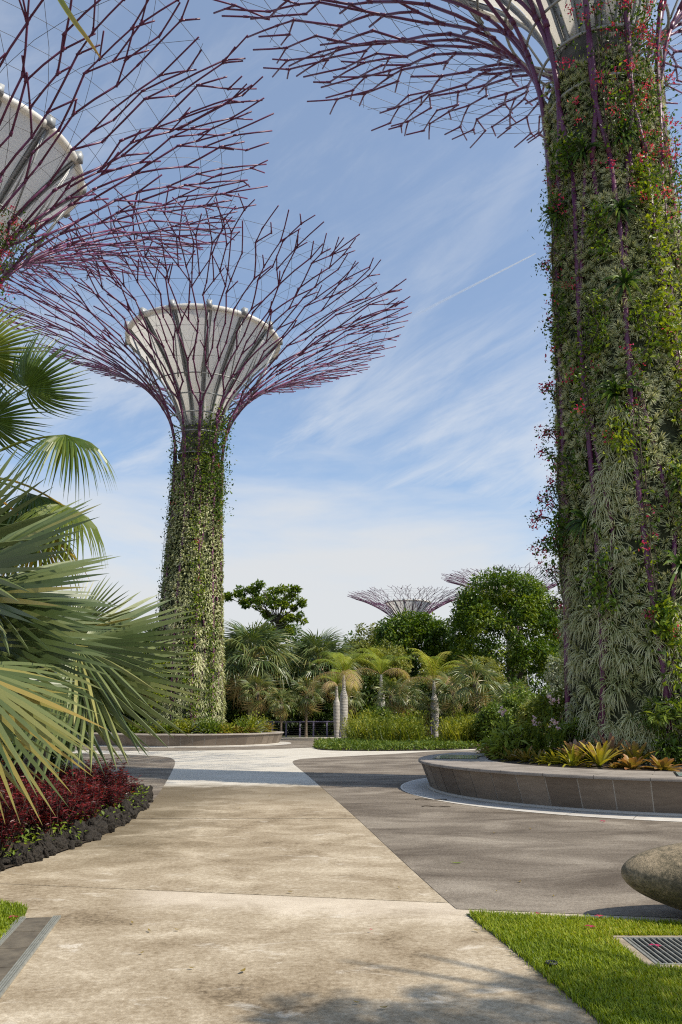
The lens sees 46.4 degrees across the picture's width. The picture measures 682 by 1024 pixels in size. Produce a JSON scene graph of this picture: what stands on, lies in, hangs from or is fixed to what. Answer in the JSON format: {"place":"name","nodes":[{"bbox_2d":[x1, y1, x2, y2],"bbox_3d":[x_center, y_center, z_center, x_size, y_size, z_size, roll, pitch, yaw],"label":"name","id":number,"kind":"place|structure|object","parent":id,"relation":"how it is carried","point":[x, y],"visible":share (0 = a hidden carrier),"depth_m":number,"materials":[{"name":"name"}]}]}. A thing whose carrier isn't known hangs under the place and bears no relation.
{"place":"outdoors","nodes":[
{"label":"outdoors","id":0,"kind":"place"},
{"bbox_2d":[0,799,122,867],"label":"bed soil","id":1,"kind":"structure","parent":0,"point":[30,841],"depth_m":10.13,"materials":[{"name":"brown soil"}]},
{"bbox_2d":[0,800,24,854],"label":"red shrub","id":2,"kind":"object","parent":1,"relation":"on","point":[9,818],"visible":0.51,"depth_m":9.21,"materials":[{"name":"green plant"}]},
{"bbox_2d":[0,802,31,856],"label":"red shrub","id":3,"kind":"object","parent":1,"relation":"on","point":[4,835],"visible":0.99,"depth_m":9.01,"materials":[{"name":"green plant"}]},
{"bbox_2d":[0,785,37,849],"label":"red shrub","id":4,"kind":"object","parent":1,"relation":"on","point":[7,798],"visible":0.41,"depth_m":9.58,"materials":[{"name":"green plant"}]},
{"bbox_2d":[0,789,52,842],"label":"red shrub","id":5,"kind":"object","parent":1,"relation":"on","point":[23,829],"visible":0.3,"depth_m":10.26,"materials":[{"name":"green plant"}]},
{"bbox_2d":[20,784,63,836],"bbox_3d":[-4.018,4.005,10.718,0.488,0.657,0.847,-2,-14,9],"label":"red shrub","id":6,"kind":"object","parent":1,"relation":"on","point":[59,788],"visible":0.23,"depth_m":10.63,"materials":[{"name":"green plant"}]},
{"bbox_2d":[32,795,69,836],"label":"red shrub","id":7,"kind":"object","parent":1,"relation":"on","point":[62,815],"visible":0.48,"depth_m":10.36,"materials":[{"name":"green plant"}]},
{"bbox_2d":[20,790,87,836],"bbox_3d":[-3.745,3.924,10.333,0.847,0.627,0.488,5,-15,-20],"label":"red shrub","id":8,"kind":"object","parent":1,"relation":"on","point":[44,821],"visible":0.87,"depth_m":10.28,"materials":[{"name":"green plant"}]},
{"bbox_2d":[0,301,117,590],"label":"green fan palm","id":9,"kind":"object","parent":1,"relation":"on","point":[35,379],"visible":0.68,"depth_m":14.61,"materials":[{"name":"green plant"}]},
{"bbox_2d":[0,444,121,823],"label":"silver fan palm","id":10,"kind":"object","parent":1,"relation":"on","point":[39,614],"visible":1,"depth_m":10.41,"materials":[{"name":"green plant"}]},
{"bbox_2d":[43,791,91,830],"bbox_3d":[-3.815,4.165,11.126,0.847,0.546,0.488,-7,-16,27],"label":"red shrub","id":11,"kind":"object","parent":1,"relation":"on","point":[68,803],"visible":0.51,"depth_m":11.03,"materials":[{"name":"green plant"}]},
{"bbox_2d":[2,785,148,856],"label":"weeds","id":12,"kind":"object","parent":1,"relation":"on","point":[35,836],"visible":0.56,"depth_m":10.05,"materials":[{"name":"green plant"}]},
{"bbox_2d":[54,781,102,827],"bbox_3d":[-3.855,4.229,11.505,0.542,0.610,0.789,-5,-15,20],"label":"red shrub","id":13,"kind":"object","parent":1,"relation":"on","point":[88,789],"visible":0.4,"depth_m":11.53,"materials":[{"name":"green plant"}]},
{"bbox_2d":[71,819,85,833],"bbox_3d":[-3.459,4.178,10.395,0.201,0.322,0.236,-3,-15,10],"label":"lava rock","id":14,"kind":"object","parent":1,"relation":"on","point":[81,826],"visible":0.48,"depth_m":10.36,"materials":[{"name":"black stone"}]},
{"bbox_2d":[66,796,101,820],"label":"red shrub","id":15,"kind":"object","parent":1,"relation":"on","point":[90,813],"visible":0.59,"depth_m":11.26,"materials":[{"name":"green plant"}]},
{"bbox_2d":[67,776,113,822],"bbox_3d":[-3.794,4.333,12.021,0.626,0.662,0.576,-13,-19,41],"label":"red shrub","id":16,"kind":"object","parent":1,"relation":"on","point":[93,793],"visible":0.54,"depth_m":12.01,"materials":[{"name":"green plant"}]},
{"bbox_2d":[73,763,118,789],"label":"red shrub","id":17,"kind":"object","parent":1,"relation":"on","point":[99,772],"visible":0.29,"depth_m":14.02,"materials":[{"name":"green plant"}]},
{"bbox_2d":[0,575,212,784],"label":"silver fan palm","id":18,"kind":"object","parent":1,"relation":"on","point":[122,689],"visible":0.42,"depth_m":14.05,"materials":[{"name":"green plant"}]},
{"bbox_2d":[91,785,124,811],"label":"red shrub","id":19,"kind":"object","parent":1,"relation":"on","point":[115,798],"visible":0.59,"depth_m":12.46,"materials":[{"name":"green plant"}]},
{"bbox_2d":[97,784,133,809],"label":"red shrub","id":20,"kind":"object","parent":1,"relation":"on","point":[107,801],"visible":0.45,"depth_m":12.72,"materials":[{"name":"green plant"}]},
{"bbox_2d":[58,0,99,57],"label":"palm leaf strap","id":21,"kind":"object","parent":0,"point":[68,12],"visible":1,"depth_m":3.51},
{"bbox_2d":[61,753,174,804],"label":"asphalt","id":22,"kind":"structure","parent":0,"point":[155,772],"depth_m":24.24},
{"bbox_2d":[73,743,311,750],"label":"asphalt","id":23,"kind":"structure","parent":0,"point":[291,745],"depth_m":37.37,"materials":[{"name":"grey asphalt"}]},
{"bbox_2d":[87,730,283,746],"bbox_3d":[-8.530,12.391,43.799,10.760,0.660,10.760,0,-14,0],"label":"stone planter","id":24,"kind":"object","parent":23,"relation":"on","point":[221,739],"visible":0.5,"depth_m":39.23,"materials":[{"name":"stone"}]},
{"bbox_2d":[231,714,259,732],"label":"planter plant","id":25,"kind":"object","parent":24,"relation":"in","point":[242,723],"visible":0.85,"depth_m":41.41,"materials":[{"name":"green plant"}]},
{"bbox_2d":[242,710,270,732],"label":"planter plant","id":26,"kind":"object","parent":24,"relation":"in","point":[254,719],"visible":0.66,"depth_m":42.03,"materials":[{"name":"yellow plant"}]},
{"bbox_2d":[83,741,290,747],"bbox_3d":[-8.530,12.701,43.720,11.580,0.003,11.580,0,-14,0],"label":"paving ring","id":27,"kind":"object","parent":23,"relation":"on","point":[282,743],"visible":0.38,"depth_m":39.47,"materials":[{"name":"grey concrete"}]},
{"bbox_2d":[280,738,339,745],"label":"asphalt","id":28,"kind":"structure","parent":0,"point":[306,741],"depth_m":48.30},
{"bbox_2d":[319,669,357,737],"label":"bottle palm","id":29,"kind":"object","parent":28,"relation":"on","point":[336,711],"visible":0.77,"depth_m":52.97,"materials":[{"name":"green plant"}]},
{"bbox_2d":[0,737,681,1023],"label":"pavement","id":30,"kind":"structure","parent":0,"point":[203,863],"depth_m":6.22,"materials":[{"name":"concrete"}]},
{"bbox_2d":[0,915,60,997],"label":"drain channel","id":31,"kind":"object","parent":30,"relation":"on","point":[22,939],"visible":0.99,"depth_m":5.67,"materials":[{"name":"concrete"}]},
{"bbox_2d":[265,687,296,737],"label":"fan palm","id":32,"kind":"object","parent":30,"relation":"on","point":[280,711],"visible":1,"depth_m":54.18,"materials":[{"name":"green plant"}]},
{"bbox_2d":[0,0,681,712],"label":"sky","id":33,"kind":"structure","parent":0,"point":[416,466],"materials":[{"name":"blue"}]},
{"bbox_2d":[282,733,438,736],"bbox_3d":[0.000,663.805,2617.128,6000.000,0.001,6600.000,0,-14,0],"label":"ground","id":34,"kind":"structure","parent":0,"point":[297,735],"depth_m":60.28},
{"bbox_2d":[1,715,77,770],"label":"garden shrub","id":35,"kind":"object","parent":34,"relation":"on","point":[52,759],"visible":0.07,"depth_m":18.26,"materials":[{"name":"green plant"}]},
{"bbox_2d":[0,188,411,735],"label":"supertree","id":36,"kind":"object","parent":34,"relation":"on","point":[206,361],"visible":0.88,"depth_m":45.75,"materials":[{"name":"plant"}]},
{"bbox_2d":[223,691,267,725],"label":"garden shrub","id":37,"kind":"object","parent":34,"relation":"on","point":[230,713],"visible":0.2,"depth_m":60.16,"materials":[{"name":"green plant"}]},
{"bbox_2d":[235,671,278,720],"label":"fan palm","id":38,"kind":"object","parent":34,"relation":"on","point":[258,704],"visible":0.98,"depth_m":55.32,"materials":[{"name":"green plant"}]},
{"bbox_2d":[223,615,302,719],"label":"fan palm","id":39,"kind":"object","parent":34,"relation":"on","point":[266,644],"visible":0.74,"depth_m":58.32,"materials":[{"name":"green plant"}]},
{"bbox_2d":[223,578,308,645],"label":"spreading tree","id":40,"kind":"object","parent":34,"relation":"on","point":[269,600],"visible":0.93,"depth_m":94.66,"materials":[{"name":"green plant"}]},
{"bbox_2d":[255,660,305,734],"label":"garden shrub","id":41,"kind":"object","parent":34,"relation":"on","point":[292,717],"visible":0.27,"depth_m":60.20,"materials":[{"name":"green plant"}]},
{"bbox_2d":[240,621,338,660],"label":"round tree","id":42,"kind":"object","parent":34,"relation":"on","point":[293,638],"visible":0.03,"depth_m":101.84,"materials":[{"name":"green plant"}]},
{"bbox_2d":[285,676,325,736],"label":"fan palm","id":43,"kind":"object","parent":34,"relation":"on","point":[307,705],"visible":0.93,"depth_m":55.27,"materials":[{"name":"green plant"}]},
{"bbox_2d":[297,697,333,734],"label":"garden shrub","id":44,"kind":"object","parent":34,"relation":"on","point":[326,706],"visible":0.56,"depth_m":60.88,"materials":[{"name":"green plant"}]},
{"bbox_2d":[279,627,360,734],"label":"fan palm","id":45,"kind":"object","parent":34,"relation":"on","point":[313,648],"visible":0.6,"depth_m":62.16,"materials":[{"name":"green plant"}]},
{"bbox_2d":[330,681,365,722],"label":"fan palm","id":46,"kind":"object","parent":34,"relation":"on","point":[351,702],"visible":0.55,"depth_m":56.31,"materials":[{"name":"green plant"}]},
{"bbox_2d":[258,721,440,736],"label":"railing","id":47,"kind":"object","parent":34,"relation":"on","point":[300,727],"visible":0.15,"depth_m":55.87,"materials":[{"name":"grey metal"}]},
{"bbox_2d":[346,622,377,677],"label":"pale tree","id":48,"kind":"object","parent":34,"relation":"on","point":[370,634],"visible":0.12,"depth_m":113.36,"materials":[{"name":"green plant"}]},
{"bbox_2d":[345,667,391,728],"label":"garden shrub","id":49,"kind":"object","parent":34,"relation":"on","point":[370,691],"visible":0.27,"depth_m":61.96,"materials":[{"name":"green plant"}]},
{"bbox_2d":[338,638,413,702],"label":"palm tree","id":50,"kind":"object","parent":34,"relation":"on","point":[400,663],"visible":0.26,"depth_m":66.30,"materials":[{"name":"green plant"}]},
{"bbox_2d":[346,647,412,717],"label":"bottle palm","id":51,"kind":"object","parent":34,"relation":"on","point":[379,667],"visible":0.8,"depth_m":58.88,"materials":[{"name":"green plant"}]},
{"bbox_2d":[347,584,461,674],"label":"supertree","id":52,"kind":"object","parent":34,"relation":"on","point":[394,606],"visible":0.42,"depth_m":162.60,"materials":[{"name":"purple metal"}]},
{"bbox_2d":[372,607,456,687],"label":"round tree","id":53,"kind":"object","parent":34,"relation":"on","point":[427,632],"visible":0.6,"depth_m":81.35,"materials":[{"name":"green plant"}]},
{"bbox_2d":[395,676,448,733],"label":"garden shrub","id":54,"kind":"object","parent":34,"relation":"on","point":[424,687],"visible":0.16,"depth_m":61.20,"materials":[{"name":"green plant"}]},
{"bbox_2d":[446,655,507,691],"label":"palm tree","id":55,"kind":"object","parent":34,"relation":"on","point":[482,660],"visible":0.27,"depth_m":64.13,"materials":[{"name":"green plant"}]},
{"bbox_2d":[441,564,559,690],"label":"supertree","id":56,"kind":"object","parent":34,"relation":"on","point":[551,586],"visible":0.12,"depth_m":147.33,"materials":[{"name":"purple metal"}]},
{"bbox_2d":[443,564,563,685],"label":"round tree","id":57,"kind":"object","parent":34,"relation":"on","point":[474,614],"visible":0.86,"depth_m":75.02,"materials":[{"name":"green plant"}]},
{"bbox_2d":[523,631,563,695],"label":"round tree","id":58,"kind":"object","parent":34,"relation":"on","point":[535,687],"visible":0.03,"depth_m":92.58,"materials":[{"name":"green plant"}]},
{"bbox_2d":[314,747,475,749],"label":"bed soil","id":59,"kind":"structure","parent":0,"point":[399,749],"depth_m":35.74,"materials":[{"name":"brown soil"}]},
{"bbox_2d":[308,648,380,738],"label":"bottle palm","id":60,"kind":"object","parent":59,"relation":"on","point":[343,696],"visible":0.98,"depth_m":49.49,"materials":[{"name":"green plant"}]},
{"bbox_2d":[351,717,388,739],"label":"grass clump","id":61,"kind":"object","parent":59,"relation":"on","point":[359,723],"visible":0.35,"depth_m":40.99,"materials":[{"name":"green plant"}]},
{"bbox_2d":[357,704,394,720],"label":"feathery bush","id":62,"kind":"object","parent":59,"relation":"on","point":[380,707],"visible":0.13,"depth_m":49.42,"materials":[{"name":"green plant"}]},
{"bbox_2d":[359,716,395,741],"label":"grass clump","id":63,"kind":"object","parent":59,"relation":"on","point":[378,735],"visible":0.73,"depth_m":39.55,"materials":[{"name":"green plant"}]},
{"bbox_2d":[370,677,409,716],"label":"fan palm","id":64,"kind":"object","parent":59,"relation":"on","point":[383,691],"visible":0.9,"depth_m":52.34,"materials":[{"name":"green plant"}]},
{"bbox_2d":[312,735,486,750],"bbox_3d":[5.779,12.102,42.005,18.160,0.590,9.416,10,-17,-34],"label":"ground cover","id":65,"kind":"object","parent":59,"relation":"on","point":[354,744],"visible":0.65,"depth_m":36.26,"materials":[{"name":"green plant"}]},
{"bbox_2d":[382,719,423,740],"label":"grass clump","id":66,"kind":"object","parent":59,"relation":"on","point":[408,731],"visible":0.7,"depth_m":39.40,"materials":[{"name":"green plant"}]},
{"bbox_2d":[383,716,441,741],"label":"grass clump","id":67,"kind":"object","parent":59,"relation":"on","point":[410,730],"visible":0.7,"depth_m":39.48,"materials":[{"name":"green plant"}]},
{"bbox_2d":[396,708,431,736],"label":"grass clump","id":68,"kind":"object","parent":59,"relation":"on","point":[417,712],"visible":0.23,"depth_m":45.26,"materials":[{"name":"green plant"}]},
{"bbox_2d":[416,695,440,736],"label":"fan palm","id":69,"kind":"object","parent":59,"relation":"on","point":[425,699],"visible":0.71,"depth_m":50.38,"materials":[{"name":"green plant"}]},
{"bbox_2d":[399,648,466,737],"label":"bottle palm","id":70,"kind":"object","parent":59,"relation":"on","point":[432,666],"visible":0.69,"depth_m":50.48,"materials":[{"name":"green plant"}]},
{"bbox_2d":[428,671,472,718],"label":"fan palm","id":71,"kind":"object","parent":59,"relation":"on","point":[450,706],"visible":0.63,"depth_m":48.56,"materials":[{"name":"green plant"}]},
{"bbox_2d":[430,716,475,741],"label":"grass clump","id":72,"kind":"object","parent":59,"relation":"on","point":[453,729],"visible":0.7,"depth_m":38.85,"materials":[{"name":"green plant"}]},
{"bbox_2d":[433,721,480,740],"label":"grass clump","id":73,"kind":"object","parent":59,"relation":"on","point":[456,732],"visible":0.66,"depth_m":38.76,"materials":[{"name":"green plant"}]},
{"bbox_2d":[446,655,502,714],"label":"fan palm","id":74,"kind":"object","parent":59,"relation":"on","point":[475,698],"visible":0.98,"depth_m":44.67,"materials":[{"name":"green plant"}]},
{"bbox_2d":[471,698,515,739],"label":"leafy shrub","id":75,"kind":"object","parent":59,"relation":"on","point":[489,716],"visible":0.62,"depth_m":38.42,"materials":[{"name":"green plant"}]},
{"bbox_2d":[495,680,533,716],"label":"shrub","id":76,"kind":"object","parent":59,"relation":"on","point":[508,689],"visible":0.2,"depth_m":48.58,"materials":[{"name":"green plant"}]},
{"bbox_2d":[501,681,538,730],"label":"leafy shrub","id":77,"kind":"object","parent":59,"relation":"on","point":[513,702],"visible":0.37,"depth_m":40.57,"materials":[{"name":"green plant"}]},
{"bbox_2d":[390,677,424,716],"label":"fan palm","id":78,"kind":"object","parent":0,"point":[415,691],"visible":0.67,"depth_m":53.35,"materials":[{"name":"green plant"}]},
{"bbox_2d":[293,750,681,917],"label":"asphalt","id":79,"kind":"structure","parent":0,"point":[572,864],"depth_m":10.08,"materials":[{"name":"grey asphalt"}]},
{"bbox_2d":[516,700,549,734],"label":"leafy shrub","id":80,"kind":"object","parent":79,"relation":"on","point":[524,716],"visible":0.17,"depth_m":32.73,"materials":[{"name":"green plant"}]},
{"bbox_2d":[400,778,681,821],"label":"paving ring","id":81,"kind":"object","parent":79,"relation":"on","point":[417,787],"visible":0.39,"depth_m":13.89,"materials":[{"name":"grey concrete"}]},
{"bbox_2d":[418,751,681,816],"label":"stone planter","id":82,"kind":"object","parent":79,"relation":"on","point":[596,788],"visible":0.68,"depth_m":13.79,"materials":[{"name":"stone"}]},
{"bbox_2d":[213,0,681,779],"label":"supertree","id":83,"kind":"object","parent":82,"relation":"in","point":[613,210],"visible":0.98,"depth_m":18.86,"materials":[{"name":"plant"}]},
{"bbox_2d":[475,729,521,755],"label":"broadleaf shrub","id":84,"kind":"object","parent":82,"relation":"on","point":[484,743],"visible":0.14,"depth_m":19.08,"materials":[{"name":"green plant"}]},
{"bbox_2d":[484,716,546,759],"bbox_3d":[4.114,5.408,18.451,1.597,1.316,1.461,0,-14,0],"label":"broadleaf shrub","id":85,"kind":"object","parent":82,"relation":"on","point":[514,739],"visible":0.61,"depth_m":18.34,"materials":[{"name":"green plant"}]},
{"bbox_2d":[511,746,542,762],"bbox_3d":[3.988,5.266,17.081,0.844,0.484,0.916,0,-14,0],"label":"bromeliad","id":86,"kind":"object","parent":82,"relation":"on","point":[525,759],"visible":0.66,"depth_m":17.01,"materials":[{"name":"green plant"}]},
{"bbox_2d":[530,716,545,756],"bbox_3d":[4.273,4.915,17.239,0.367,1.010,0.344,13,-19,-42],"label":"orchid","id":87,"kind":"object","parent":82,"relation":"on","point":[538,743],"visible":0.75,"depth_m":17.20,"materials":[{"name":"green plant"}]},
{"bbox_2d":[517,688,564,753],"bbox_3d":[4.817,4.899,18.291,1.612,1.748,1.320,0,-14,0],"label":"fine shrub","id":88,"kind":"object","parent":82,"relation":"on","point":[540,705],"visible":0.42,"depth_m":18.29,"materials":[{"name":"green plant"}]},
{"bbox_2d":[539,694,562,755],"bbox_3d":[4.494,4.611,17.001,0.496,1.482,0.526,0,-14,0],"label":"orchid","id":89,"kind":"object","parent":82,"relation":"on","point":[550,715],"visible":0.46,"depth_m":17.05,"materials":[{"name":"green plant"}]},
{"bbox_2d":[545,718,565,756],"bbox_3d":[4.484,4.793,16.670,0.491,0.969,0.400,0,-14,0],"label":"orchid","id":90,"kind":"object","parent":82,"relation":"on","point":[555,742],"visible":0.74,"depth_m":16.64,"materials":[{"name":"green plant"}]},
{"bbox_2d":[537,748,578,765],"bbox_3d":[4.419,5.023,16.298,0.947,0.437,0.916,0,-14,0],"label":"bromeliad","id":91,"kind":"object","parent":82,"relation":"on","point":[554,758],"visible":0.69,"depth_m":16.19,"materials":[{"name":"green plant"}]},
{"bbox_2d":[548,744,592,767],"bbox_3d":[4.576,4.886,15.829,0.983,0.506,1.070,0,-14,0],"label":"bromeliad","id":92,"kind":"object","parent":82,"relation":"on","point":[570,761],"visible":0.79,"depth_m":15.72,"materials":[{"name":"green plant"}]},
{"bbox_2d":[557,717,590,758],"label":"fine shrub","id":93,"kind":"object","parent":82,"relation":"on","point":[568,728],"visible":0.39,"depth_m":17.10,"materials":[{"name":"green plant"}]},
{"bbox_2d":[553,739,595,762],"bbox_3d":[4.843,4.874,16.233,0.920,0.493,0.955,0,-14,0],"label":"bromeliad","id":94,"kind":"object","parent":82,"relation":"on","point":[569,745],"visible":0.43,"depth_m":16.12,"materials":[{"name":"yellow plant"}]},
{"bbox_2d":[571,741,623,765],"bbox_3d":[5.042,4.672,15.427,0.992,0.488,1.029,0,-14,0],"label":"bromeliad","id":95,"kind":"object","parent":82,"relation":"on","point":[600,756],"visible":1,"depth_m":15.37,"materials":[{"name":"yellow plant"}]},
{"bbox_2d":[586,731,628,762],"bbox_3d":[5.514,4.782,16.195,1.306,0.652,1.381,0,-14,0],"label":"bromeliad","id":96,"kind":"object","parent":82,"relation":"on","point":[611,738],"visible":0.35,"depth_m":16.06,"materials":[{"name":"green plant"}]},
{"bbox_2d":[615,754,649,769],"bbox_3d":[5.493,4.750,15.018,0.772,0.348,0.682,8,-16,-28],"label":"bromeliad","id":97,"kind":"object","parent":82,"relation":"on","point":[632,763],"visible":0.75,"depth_m":14.92,"materials":[{"name":"orange plant"}]},
{"bbox_2d":[610,740,658,759],"bbox_3d":[5.825,4.763,15.779,0.951,0.485,0.978,-4,-15,15],"label":"bromeliad","id":98,"kind":"object","parent":82,"relation":"on","point":[634,750],"visible":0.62,"depth_m":15.66,"materials":[{"name":"orange plant"}]},
{"bbox_2d":[631,694,681,763],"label":"fine shrub","id":99,"kind":"object","parent":82,"relation":"on","point":[653,717],"visible":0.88,"depth_m":15.55,"materials":[{"name":"green plant"}]},
{"bbox_2d":[642,755,681,771],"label":"bromeliad","id":100,"kind":"object","parent":82,"relation":"on","point":[664,763],"visible":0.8,"depth_m":14.64,"materials":[{"name":"yellow plant"}]},
{"bbox_2d":[543,654,563,719],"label":"silver bush","id":101,"kind":"object","parent":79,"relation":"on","point":[553,680],"visible":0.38,"depth_m":35.16,"materials":[{"name":"green plant"}]},
{"bbox_2d":[621,842,681,910],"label":"boulder","id":102,"kind":"object","parent":79,"relation":"on","point":[655,874],"visible":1,"depth_m":6.28,"materials":[{"name":"grey stone"}]},
{"bbox_2d":[466,908,681,1023],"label":"lawn","id":103,"kind":"structure","parent":0,"point":[556,960],"depth_m":5.13,"materials":[{"name":"plant"}]},
{"bbox_2d":[613,935,681,968],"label":"drain grate","id":104,"kind":"object","parent":103,"relation":"on","point":[668,950],"visible":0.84,"depth_m":5.54,"materials":[{"name":"metal"}]},
{"label":"lawn","id":105,"kind":"structure","parent":0,"visible":0},
{"bbox_2d":[0,898,29,938],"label":"lawn grass","id":106,"kind":"structure","parent":105,"relation":"on","point":[7,911],"depth_m":6.45,"materials":[{"name":"green plant"}]},
{"bbox_3d":[-15.700,8.246,27.415,10.760,0.660,10.760,0,-14,0],"label":"stone planter","id":107,"kind":"object","parent":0,"visible":0},
{"bbox_2d":[0,0,273,323],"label":"supertree","id":108,"kind":"object","parent":107,"relation":"in","point":[42,179],"visible":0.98,"depth_m":32.07,"materials":[{"name":"purple metal"}]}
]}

